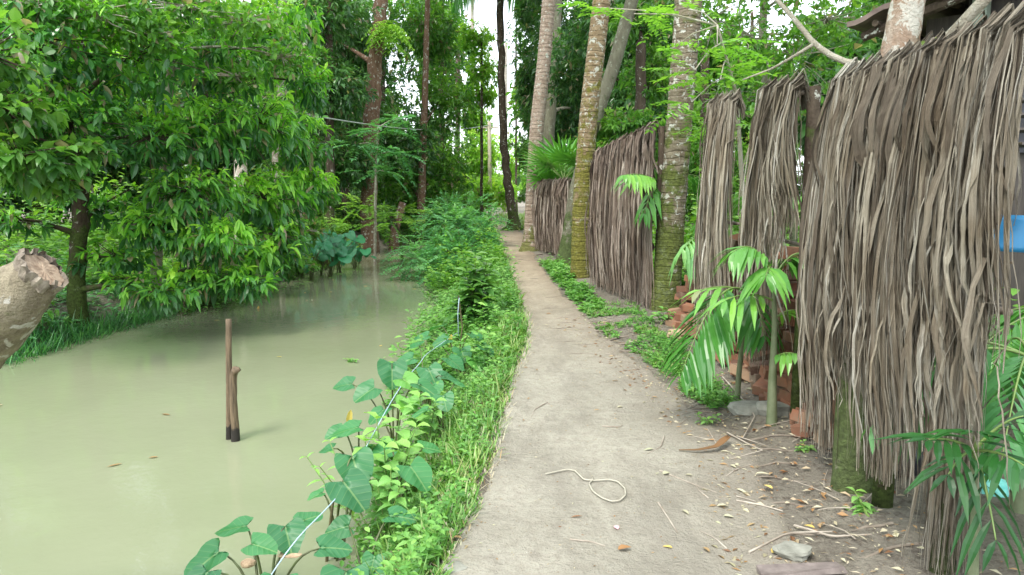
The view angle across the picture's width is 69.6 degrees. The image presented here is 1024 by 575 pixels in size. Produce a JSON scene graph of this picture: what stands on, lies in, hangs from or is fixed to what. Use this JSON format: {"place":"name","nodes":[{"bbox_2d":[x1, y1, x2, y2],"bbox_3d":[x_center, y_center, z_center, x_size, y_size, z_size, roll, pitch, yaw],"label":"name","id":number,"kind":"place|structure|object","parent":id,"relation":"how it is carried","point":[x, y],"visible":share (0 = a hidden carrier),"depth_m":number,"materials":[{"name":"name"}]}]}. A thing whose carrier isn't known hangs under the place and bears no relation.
{"place":"outdoors","nodes":[
{"label":"outdoors","id":0,"kind":"place"},
{"bbox_2d":[0,246,446,574],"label":"water","id":1,"kind":"structure","parent":0,"point":[76,420],"depth_m":6.17,"materials":[{"name":"liquid"}]},
{"bbox_2d":[225,319,240,441],"bbox_3d":[-2.199,0.847,5.774,0.197,1.202,0.092,6,10,40],"label":"water post","id":2,"kind":"object","parent":1,"relation":"in","point":[232,428],"visible":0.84,"depth_m":5.76,"materials":[{"name":"wood"}]},
{"bbox_2d":[184,512,351,574],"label":"taro plant","id":3,"kind":"object","parent":1,"relation":"in","point":[210,556],"visible":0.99,"depth_m":3.42,"materials":[{"name":"green plant"}]},
{"bbox_2d":[300,241,333,280],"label":"taro plant","id":4,"kind":"object","parent":1,"relation":"on","point":[327,251],"visible":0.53,"depth_m":16.03,"materials":[{"name":"plant"}]},
{"bbox_2d":[316,229,344,275],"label":"taro plant","id":5,"kind":"object","parent":1,"relation":"on","point":[335,239],"visible":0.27,"depth_m":16.82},
{"bbox_2d":[313,239,351,276],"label":"taro plant","id":6,"kind":"object","parent":1,"relation":"on","point":[340,254],"visible":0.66,"depth_m":16.73,"materials":[{"name":"plant"}]},
{"bbox_2d":[318,419,363,453],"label":"taro plant","id":7,"kind":"object","parent":1,"relation":"in","point":[345,429],"visible":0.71,"depth_m":4.56,"materials":[{"name":"green plant"}]},
{"bbox_2d":[325,230,357,273],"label":"taro plant","id":8,"kind":"object","parent":1,"relation":"on","point":[350,235],"visible":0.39,"depth_m":17.39,"materials":[{"name":"plant"}]},
{"bbox_2d":[307,444,395,560],"bbox_3d":[-0.833,1.173,4.081,0.436,0.570,0.732,2,8,18],"label":"taro plant","id":9,"kind":"object","parent":1,"relation":"in","point":[352,491],"visible":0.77,"depth_m":3.84,"materials":[{"name":"green plant"}]},
{"bbox_2d":[340,235,377,268],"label":"taro plant","id":10,"kind":"object","parent":1,"relation":"on","point":[358,253],"visible":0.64,"depth_m":18.44,"materials":[{"name":"plant"}]},
{"bbox_2d":[64,0,861,192],"label":"sky","id":11,"kind":"structure","parent":0,"point":[486,14],"materials":[{"name":"white"}]},
{"bbox_2d":[0,202,1023,574],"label":"ground","id":12,"kind":"structure","parent":0,"point":[858,548],"depth_m":3.81,"materials":[{"name":"soil"}]},
{"bbox_2d":[0,248,68,368],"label":"cut log","id":13,"kind":"object","parent":12,"relation":"on","point":[33,282],"visible":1,"depth_m":2.58,"materials":[{"name":"brown wood"}]},
{"bbox_2d":[0,7,121,206],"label":"vine tree","id":14,"kind":"object","parent":12,"relation":"on","point":[44,174],"visible":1,"depth_m":7.26,"materials":[{"name":"green plant"}]},
{"bbox_2d":[5,295,179,365],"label":"reeds","id":15,"kind":"object","parent":12,"relation":"on","point":[55,339],"visible":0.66,"depth_m":9.80,"materials":[{"name":"teal plant"}]},
{"bbox_2d":[0,244,189,341],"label":"shore ferns","id":16,"kind":"object","parent":12,"relation":"on","point":[64,292],"visible":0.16,"depth_m":10.85,"materials":[{"name":"teal plant"}]},
{"bbox_2d":[0,1,195,236],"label":"forest tree","id":17,"kind":"object","parent":12,"relation":"on","point":[124,178],"visible":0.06,"depth_m":18.82,"materials":[{"name":"green plant"}]},
{"bbox_2d":[0,0,221,330],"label":"broadleaf tree","id":18,"kind":"object","parent":12,"relation":"on","point":[81,70],"visible":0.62,"depth_m":9.12,"materials":[{"name":"green plant"}]},
{"bbox_2d":[45,0,266,232],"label":"forest tree","id":19,"kind":"object","parent":12,"relation":"on","point":[140,181],"visible":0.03,"depth_m":21.32,"materials":[{"name":"green plant"}]},
{"bbox_2d":[0,0,320,285],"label":"leaved tree","id":20,"kind":"object","parent":12,"relation":"on","point":[173,17],"visible":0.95,"depth_m":8.84,"materials":[{"name":"green plant"}]},
{"bbox_2d":[0,162,352,283],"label":"understorey","id":21,"kind":"object","parent":12,"relation":"on","point":[56,238],"visible":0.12,"depth_m":14.00,"materials":[{"name":"green plant"}]},
{"bbox_2d":[127,253,228,314],"bbox_3d":[-5.349,-0.133,12.007,1.760,1.216,1.216,2,8,13],"label":"waterside shrub","id":22,"kind":"object","parent":12,"relation":"on","point":[192,307],"visible":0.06,"depth_m":11.93,"materials":[{"name":"green plant"}]},
{"bbox_2d":[103,0,343,316],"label":"broadleaf tree","id":23,"kind":"object","parent":12,"relation":"on","point":[199,234],"visible":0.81,"depth_m":10.26,"materials":[{"name":"green plant"}]},
{"bbox_2d":[86,213,362,310],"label":"shore weeds","id":24,"kind":"object","parent":12,"relation":"on","point":[197,261],"visible":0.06,"depth_m":13.24,"materials":[{"name":"green plant"}]},
{"bbox_2d":[172,0,363,228],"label":"forest tree","id":25,"kind":"object","parent":12,"relation":"on","point":[258,161],"visible":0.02,"depth_m":26.63,"materials":[{"name":"green plant"}]},
{"bbox_2d":[199,0,342,290],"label":"bushy tree","id":26,"kind":"object","parent":12,"relation":"on","point":[315,234],"visible":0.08,"depth_m":14.66,"materials":[{"name":"green plant"}]},
{"bbox_2d":[296,21,333,220],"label":"pale tree","id":27,"kind":"object","parent":12,"relation":"on","point":[324,55],"visible":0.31,"depth_m":17.39,"materials":[{"name":"green plant"}]},
{"bbox_2d":[260,0,390,231],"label":"forest tree","id":28,"kind":"object","parent":12,"relation":"on","point":[336,15],"visible":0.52,"depth_m":21.41,"materials":[{"name":"green plant"}]},
{"bbox_2d":[300,437,370,535],"bbox_3d":[-1.003,1.175,4.239,0.412,0.527,0.303,7,10,42],"label":"weed","id":29,"kind":"object","parent":12,"relation":"on","point":[329,478],"visible":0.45,"depth_m":4.22,"materials":[{"name":"green plant"}]},
{"bbox_2d":[293,0,387,252],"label":"forest tree","id":30,"kind":"object","parent":12,"relation":"on","point":[373,60],"visible":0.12,"depth_m":23.40,"materials":[{"name":"brown plant"}]},
{"bbox_2d":[361,20,414,57],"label":"epiphyte fern","id":31,"kind":"object","parent":30,"relation":"attached to","point":[393,28],"visible":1,"depth_m":22.65,"materials":[{"name":"green plant"}]},
{"bbox_2d":[288,0,448,233],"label":"forest tree","id":32,"kind":"object","parent":12,"relation":"on","point":[394,141],"visible":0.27,"depth_m":25.88,"materials":[{"name":"green plant"}]},
{"bbox_2d":[258,0,478,212],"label":"forest tree","id":33,"kind":"object","parent":12,"relation":"on","point":[391,79],"visible":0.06,"depth_m":39.59,"materials":[{"name":"green plant"}]},
{"bbox_2d":[320,505,417,574],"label":"taro plant","id":34,"kind":"object","parent":12,"relation":"on","point":[339,527],"visible":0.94,"depth_m":3.53,"materials":[{"name":"green plant"}]},
{"bbox_2d":[326,113,428,265],"bbox_3d":[-3.422,-2.202,19.096,2.762,4.723,2.278,-2,8,-16],"label":"sapling","id":35,"kind":"object","parent":12,"relation":"on","point":[378,157],"visible":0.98,"depth_m":19.08,"materials":[{"name":"green plant"}]},
{"bbox_2d":[317,189,442,260],"bbox_3d":[-3.650,-1.321,19.564,3.579,2.570,3.129,0,7,0],"label":"sapling","id":36,"kind":"object","parent":12,"relation":"on","point":[385,214],"visible":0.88,"depth_m":19.75,"materials":[{"name":"green plant"}]},
{"bbox_2d":[333,358,437,449],"bbox_3d":[-1.025,0.910,5.425,0.525,0.735,1.019,-10,12,-52],"label":"taro plant","id":37,"kind":"object","parent":12,"relation":"on","point":[395,374],"visible":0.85,"depth_m":5.46,"materials":[{"name":"green plant"}]},
{"bbox_2d":[361,465,409,535],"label":"weed","id":38,"kind":"object","parent":12,"relation":"on","point":[378,493],"visible":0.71,"depth_m":3.86,"materials":[{"name":"green plant"}]},
{"bbox_2d":[352,404,430,505],"bbox_3d":[-0.717,1.058,4.365,0.460,0.626,0.560,0,7,0],"label":"weed","id":39,"kind":"object","parent":12,"relation":"on","point":[404,437],"visible":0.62,"depth_m":4.36,"materials":[{"name":"green plant"}]},
{"bbox_2d":[388,201,405,249],"bbox_3d":[-4.061,-1.712,24.987,1.182,2.409,1.210,0,7,0],"label":"tree stump","id":40,"kind":"object","parent":12,"relation":"on","point":[395,242],"visible":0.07,"depth_m":24.83,"materials":[{"name":"wood"}]},
{"bbox_2d":[372,438,440,523],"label":"taro plant","id":41,"kind":"object","parent":12,"relation":"on","point":[417,473],"visible":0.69,"depth_m":3.96,"materials":[{"name":"green plant"}]},
{"bbox_2d":[339,162,484,245],"bbox_3d":[-5.718,-3.643,30.760,9.002,4.249,11.459,0,7,0],"label":"canal end thicket","id":42,"kind":"object","parent":12,"relation":"on","point":[402,225],"visible":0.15,"depth_m":27.22,"materials":[{"name":"green plant"}]},
{"bbox_2d":[400,390,445,441],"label":"weed","id":43,"kind":"object","parent":12,"relation":"on","point":[422,417],"visible":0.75,"depth_m":5.01,"materials":[{"name":"green plant"}]},
{"bbox_2d":[377,0,483,242],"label":"forest tree","id":44,"kind":"object","parent":12,"relation":"on","point":[427,35],"visible":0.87,"depth_m":27.04,"materials":[{"name":"green plant"}]},
{"bbox_2d":[384,0,476,227],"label":"forest tree","id":45,"kind":"object","parent":12,"relation":"on","point":[449,144],"visible":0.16,"depth_m":32.87,"materials":[{"name":"green plant"}]},
{"bbox_2d":[398,341,463,405],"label":"taro plant","id":46,"kind":"object","parent":12,"relation":"on","point":[433,373],"visible":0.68,"depth_m":5.95,"materials":[{"name":"green plant"}]},
{"bbox_2d":[340,288,527,574],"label":"ground cover","id":47,"kind":"object","parent":12,"relation":"on","point":[402,569],"visible":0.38,"depth_m":3.95,"materials":[{"name":"plant"}]},
{"bbox_2d":[412,380,468,432],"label":"taro plant","id":48,"kind":"object","parent":12,"relation":"on","point":[448,403],"visible":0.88,"depth_m":5.11,"materials":[{"name":"green plant"}]},
{"bbox_2d":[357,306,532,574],"bbox_3d":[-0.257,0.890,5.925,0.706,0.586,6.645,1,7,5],"label":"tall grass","id":49,"kind":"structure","parent":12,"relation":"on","point":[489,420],"depth_m":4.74,"materials":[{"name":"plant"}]},
{"bbox_2d":[380,200,512,287],"bbox_3d":[-1.531,-0.865,16.845,3.232,2.257,4.263,0,7,0],"label":"feathery bush","id":50,"kind":"object","parent":12,"relation":"on","point":[429,250],"visible":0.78,"depth_m":16.82,"materials":[{"name":"green plant"}]},
{"bbox_2d":[360,285,534,574],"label":"grass","id":51,"kind":"structure","parent":12,"relation":"on","point":[449,543],"depth_m":4.41,"materials":[{"name":"plant"}]},
{"bbox_2d":[382,236,524,407],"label":"bank weeds","id":52,"kind":"object","parent":12,"relation":"on","point":[442,295],"visible":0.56,"depth_m":8.95,"materials":[{"name":"plant"}]},
{"bbox_2d":[414,324,493,371],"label":"taro plant","id":53,"kind":"object","parent":12,"relation":"on","point":[440,340],"visible":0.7,"depth_m":7.04,"materials":[{"name":"green plant"}]},
{"bbox_2d":[407,208,508,293],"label":"distant weeds","id":54,"kind":"object","parent":12,"relation":"on","point":[497,249],"visible":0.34,"depth_m":14.97,"materials":[{"name":"green plant"}]},
{"bbox_2d":[458,295,462,347],"bbox_3d":[-0.543,0.416,7.738,0.060,0.672,0.018,0,7,0],"label":"stake","id":55,"kind":"object","parent":12,"relation":"on","point":[461,320],"visible":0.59,"depth_m":7.72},
{"bbox_2d":[271,298,459,574],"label":"rope","id":56,"kind":"object","parent":55,"relation":"attached to","point":[366,445],"visible":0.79,"depth_m":3.69,"materials":[{"name":"fabric"}]},
{"bbox_2d":[399,0,522,230],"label":"slim palm","id":57,"kind":"object","parent":12,"relation":"on","point":[513,217],"visible":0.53,"depth_m":29.38,"materials":[{"name":"brown plant"}]},
{"bbox_2d":[411,189,516,245],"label":"feathery bush","id":58,"kind":"object","parent":12,"relation":"on","point":[444,208],"visible":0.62,"depth_m":21.49,"materials":[{"name":"green plant"}]},
{"bbox_2d":[442,251,501,324],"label":"sapling","id":59,"kind":"object","parent":12,"relation":"on","point":[476,294],"visible":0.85,"depth_m":9.17,"materials":[{"name":"green plant"}]},
{"bbox_2d":[452,18,497,216],"bbox_3d":[-1.487,-6.693,30.844,2.248,8.562,2.600,0,7,0],"label":"forest tree","id":60,"kind":"object","parent":12,"relation":"on","point":[480,80],"visible":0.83,"depth_m":30.02,"materials":[{"name":"green plant"}]},
{"bbox_2d":[434,0,523,211],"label":"forest tree","id":61,"kind":"object","parent":12,"relation":"on","point":[497,190],"visible":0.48,"depth_m":40.05,"materials":[{"name":"green plant"}]},
{"bbox_2d":[432,226,525,331],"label":"distant grass","id":62,"kind":"structure","parent":12,"relation":"on","point":[521,297],"depth_m":12.07,"materials":[{"name":"plant"}]},
{"bbox_2d":[483,121,498,220],"bbox_3d":[-1.211,-6.179,39.533,1.000,5.372,0.238,0,7,0],"label":"utility pole","id":63,"kind":"object","parent":12,"relation":"on","point":[489,127],"visible":0.68,"depth_m":39.35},
{"bbox_2d":[485,42,526,211],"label":"forest tree","id":64,"kind":"object","parent":12,"relation":"on","point":[512,164],"visible":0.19,"depth_m":54.49,"materials":[{"name":"green plant"}]},
{"bbox_2d":[497,18,523,211],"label":"forest tree","id":65,"kind":"object","parent":12,"relation":"on","point":[510,136],"visible":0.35,"depth_m":50.95,"materials":[{"name":"green plant"}]},
{"bbox_2d":[519,0,554,251],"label":"coconut palm","id":66,"kind":"object","parent":12,"relation":"on","point":[537,120],"visible":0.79,"depth_m":18.72,"materials":[{"name":"grey plant"}]},
{"bbox_2d":[497,63,577,198],"bbox_3d":[2.864,-8.256,37.852,6.441,9.742,7.355,2,8,16],"label":"woodland tree","id":67,"kind":"object","parent":12,"relation":"on","point":[513,104],"depth_m":36.96,"materials":[{"name":"green plant"}]},
{"bbox_2d":[518,160,573,249],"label":"fan palm","id":68,"kind":"object","parent":12,"relation":"on","point":[550,174],"visible":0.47,"depth_m":18.50,"materials":[{"name":"green plant"}]},
{"bbox_2d":[532,177,571,256],"bbox_3d":[0.890,-1.572,17.571,0.336,2.092,4.106,-1,8,-10],"label":"frond fence","id":69,"kind":"object","parent":12,"relation":"on","point":[550,197],"visible":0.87,"depth_m":17.23,"materials":[{"name":"brown plant"}]},
{"bbox_2d":[517,133,595,178],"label":"fan palm","id":70,"kind":"object","parent":12,"relation":"on","point":[555,156],"visible":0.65,"depth_m":16.95,"materials":[{"name":"green plant"}]},
{"bbox_2d":[537,253,605,311],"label":"fence foot weeds","id":71,"kind":"object","parent":12,"relation":"on","point":[579,292],"visible":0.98,"depth_m":11.20,"materials":[{"name":"plant"}]},
{"bbox_2d":[570,0,610,278],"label":"coconut palm","id":72,"kind":"object","parent":12,"relation":"on","point":[589,107],"visible":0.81,"depth_m":12.40,"materials":[{"name":"brown plant"}]},
{"bbox_2d":[554,0,637,265],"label":"coconut palm","id":73,"kind":"object","parent":12,"relation":"on","point":[615,60],"visible":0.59,"depth_m":14.50,"materials":[{"name":"grey plant"}]},
{"bbox_2d":[501,0,701,176],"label":"shade tree","id":74,"kind":"object","parent":12,"relation":"on","point":[527,16],"visible":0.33,"depth_m":27.46,"materials":[{"name":"green plant"}]},
{"bbox_2d":[531,0,705,149],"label":"forest tree","id":75,"kind":"object","parent":12,"relation":"on","point":[575,50],"visible":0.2,"depth_m":20.25,"materials":[{"name":"green plant"}]},
{"bbox_2d":[584,118,664,308],"bbox_3d":[1.525,-0.930,10.423,0.322,2.659,2.798,-1,8,-11],"label":"frond fence","id":76,"kind":"object","parent":12,"relation":"on","point":[621,248],"visible":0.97,"depth_m":10.07,"materials":[{"name":"brown plant"}]},
{"bbox_2d":[596,0,673,160],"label":"forest tree","id":77,"kind":"object","parent":12,"relation":"on","point":[614,126],"visible":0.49,"depth_m":15.05,"materials":[{"name":"green plant"}]},
{"bbox_2d":[611,168,700,228],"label":"areca palm","id":78,"kind":"object","parent":12,"relation":"on","point":[642,181],"visible":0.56,"depth_m":8.96,"materials":[{"name":"plant"}]},
{"bbox_2d":[578,298,741,409],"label":"ground plants","id":79,"kind":"object","parent":12,"relation":"on","point":[706,396],"visible":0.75,"depth_m":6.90,"materials":[{"name":"plant"}]},
{"bbox_2d":[557,0,784,218],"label":"sapling","id":80,"kind":"object","parent":12,"relation":"on","point":[663,11],"visible":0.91,"depth_m":7.67,"materials":[{"name":"green plant"}]},
{"bbox_2d":[649,0,701,310],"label":"coconut palm","id":81,"kind":"object","parent":12,"relation":"on","point":[673,200],"visible":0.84,"depth_m":9.01,"materials":[{"name":"brown plant"}]},
{"bbox_2d":[667,224,737,290],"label":"areca palm","id":82,"kind":"object","parent":12,"relation":"on","point":[687,257],"visible":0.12,"depth_m":7.82,"materials":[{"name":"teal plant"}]},
{"bbox_2d":[652,286,784,400],"bbox_3d":[1.340,0.477,5.012,0.743,0.947,0.748,-5,9,-33],"label":"areca palm","id":83,"kind":"object","parent":12,"relation":"on","point":[717,334],"visible":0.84,"depth_m":4.84,"materials":[{"name":"plant"}]},
{"bbox_2d":[693,88,745,334],"bbox_3d":[1.762,-0.383,6.407,0.294,2.610,1.032,0,7,0],"label":"frond fence","id":84,"kind":"object","parent":12,"relation":"on","point":[715,208],"visible":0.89,"depth_m":6.07,"materials":[{"name":"brown plant"}]},
{"bbox_2d":[652,148,800,275],"bbox_3d":[4.515,-2.105,17.325,5.618,2.752,13.411,0,7,0],"label":"yard thicket","id":85,"kind":"object","parent":12,"relation":"on","point":[689,224],"visible":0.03,"depth_m":14.76,"materials":[{"name":"green plant"}]},
{"bbox_2d":[727,400,757,416],"bbox_3d":[1.662,0.841,5.129,0.326,0.077,0.221,0,7,0],"label":"stone","id":86,"kind":"object","parent":12,"relation":"on","point":[743,408],"visible":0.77,"depth_m":5.07,"materials":[{"name":"stone"}]},
{"bbox_2d":[684,43,802,248],"bbox_3d":[5.332,-3.353,17.651,2.912,5.239,8.154,6,9,38],"label":"forest tree","id":87,"kind":"object","parent":12,"relation":"on","point":[694,154],"visible":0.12,"depth_m":17.76,"materials":[{"name":"green plant"}]},
{"bbox_2d":[697,8,803,185],"bbox_3d":[11.130,-7.777,34.117,6.473,9.791,7.392,-1,7,-9],"label":"woodland tree","id":88,"kind":"object","parent":12,"relation":"on","point":[750,105],"visible":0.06,"depth_m":32.44,"materials":[{"name":"green plant"}]},
{"bbox_2d":[698,246,804,426],"bbox_3d":[1.631,0.345,4.728,0.862,1.230,0.641,-3,8,-24],"label":"areca palm","id":89,"kind":"object","parent":12,"relation":"on","point":[740,257],"visible":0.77,"depth_m":4.56,"materials":[{"name":"plant"}]},
{"bbox_2d":[756,400,789,417],"bbox_3d":[1.819,0.836,5.063,0.315,0.099,0.205,0,7,0],"label":"stone","id":90,"kind":"object","parent":12,"relation":"on","point":[783,410],"visible":0.46,"depth_m":4.99,"materials":[{"name":"stone"}]},
{"bbox_2d":[734,68,820,412],"bbox_3d":[1.742,-0.168,5.016,0.305,2.542,1.082,-1,7,-4],"label":"frond fence","id":91,"kind":"object","parent":12,"relation":"on","point":[771,187],"visible":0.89,"depth_m":4.77,"materials":[{"name":"brown plant"}]},
{"bbox_2d":[693,0,878,242],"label":"airy tree","id":92,"kind":"object","parent":12,"relation":"on","point":[764,49],"visible":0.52,"depth_m":10.09,"materials":[{"name":"green plant"}]},
{"bbox_2d":[771,0,885,154],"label":"woodland tree","id":93,"kind":"object","parent":12,"relation":"on","point":[870,46],"visible":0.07,"depth_m":16.49,"materials":[{"name":"green plant"}]},
{"bbox_2d":[652,215,1023,399],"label":"garden weeds","id":94,"kind":"object","parent":12,"relation":"on","point":[1013,291],"visible":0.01,"depth_m":10.27,"materials":[{"name":"plant"}]},
{"bbox_2d":[843,487,878,516],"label":"weed","id":95,"kind":"object","parent":12,"relation":"on","point":[860,505],"visible":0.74,"depth_m":3.55,"materials":[{"name":"green plant"}]},
{"bbox_2d":[743,0,991,494],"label":"tree","id":96,"kind":"object","parent":12,"relation":"on","point":[904,22],"visible":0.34,"depth_m":3.74,"materials":[{"name":"brown plant"}]},
{"bbox_2d":[796,0,1023,508],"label":"frond fence","id":97,"kind":"object","parent":12,"relation":"on","point":[912,185],"visible":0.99,"depth_m":3.02,"materials":[{"name":"brown plant"}]},
{"bbox_2d":[847,0,1023,341],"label":"village house","id":98,"kind":"structure","parent":12,"relation":"on","point":[939,15],"depth_m":6.83,"materials":[{"name":"brown plant"}]},
{"bbox_2d":[994,214,1023,252],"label":"plastic sheet","id":99,"kind":"object","parent":98,"relation":"hanging from","point":[1018,236],"visible":0.05,"depth_m":4.60,"materials":[{"name":"plastic"}]},
{"bbox_2d":[860,337,1023,513],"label":"areca palm","id":100,"kind":"object","parent":12,"relation":"on","point":[1012,364],"visible":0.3,"depth_m":3.11,"materials":[{"name":"teal plant"}]},
{"bbox_2d":[901,297,988,574],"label":"fence","id":101,"kind":"object","parent":12,"relation":"on","point":[941,523],"visible":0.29,"depth_m":2.87,"materials":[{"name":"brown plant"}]},
{"bbox_2d":[874,410,1023,574],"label":"areca palm","id":102,"kind":"object","parent":12,"relation":"on","point":[973,540],"visible":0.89,"depth_m":2.59,"materials":[{"name":"plant"}]},
{"bbox_2d":[985,307,1023,381],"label":"areca palm","id":103,"kind":"object","parent":12,"relation":"on","point":[1016,331],"visible":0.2,"depth_m":4.31,"materials":[{"name":"plant"}]},
{"bbox_2d":[442,218,803,574],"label":"path","id":104,"kind":"structure","parent":0,"point":[536,548],"depth_m":4.04,"materials":[{"name":"concrete"}]},
{"bbox_2d":[465,288,787,571],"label":"leaf crumbs","id":105,"kind":"object","parent":104,"relation":"on","point":[593,440],"visible":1,"depth_m":4.48,"materials":[{"name":"plant"}]},
{"bbox_2d":[558,310,1020,574],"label":"leaf litter","id":106,"kind":"object","parent":104,"relation":"on","point":[841,513],"visible":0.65,"depth_m":3.80,"materials":[{"name":"plant"}]},
{"bbox_2d":[772,541,811,561],"bbox_3d":[1.213,1.130,3.171,0.165,0.035,0.137,-5,9,-36],"label":"stone","id":107,"kind":"object","parent":104,"relation":"on","point":[793,551],"visible":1,"depth_m":3.14,"materials":[{"name":"stone"}]},
{"bbox_2d":[756,562,847,574],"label":"plank","id":108,"kind":"object","parent":104,"relation":"on","point":[821,568],"visible":1,"depth_m":3.02,"materials":[{"name":"wood"}]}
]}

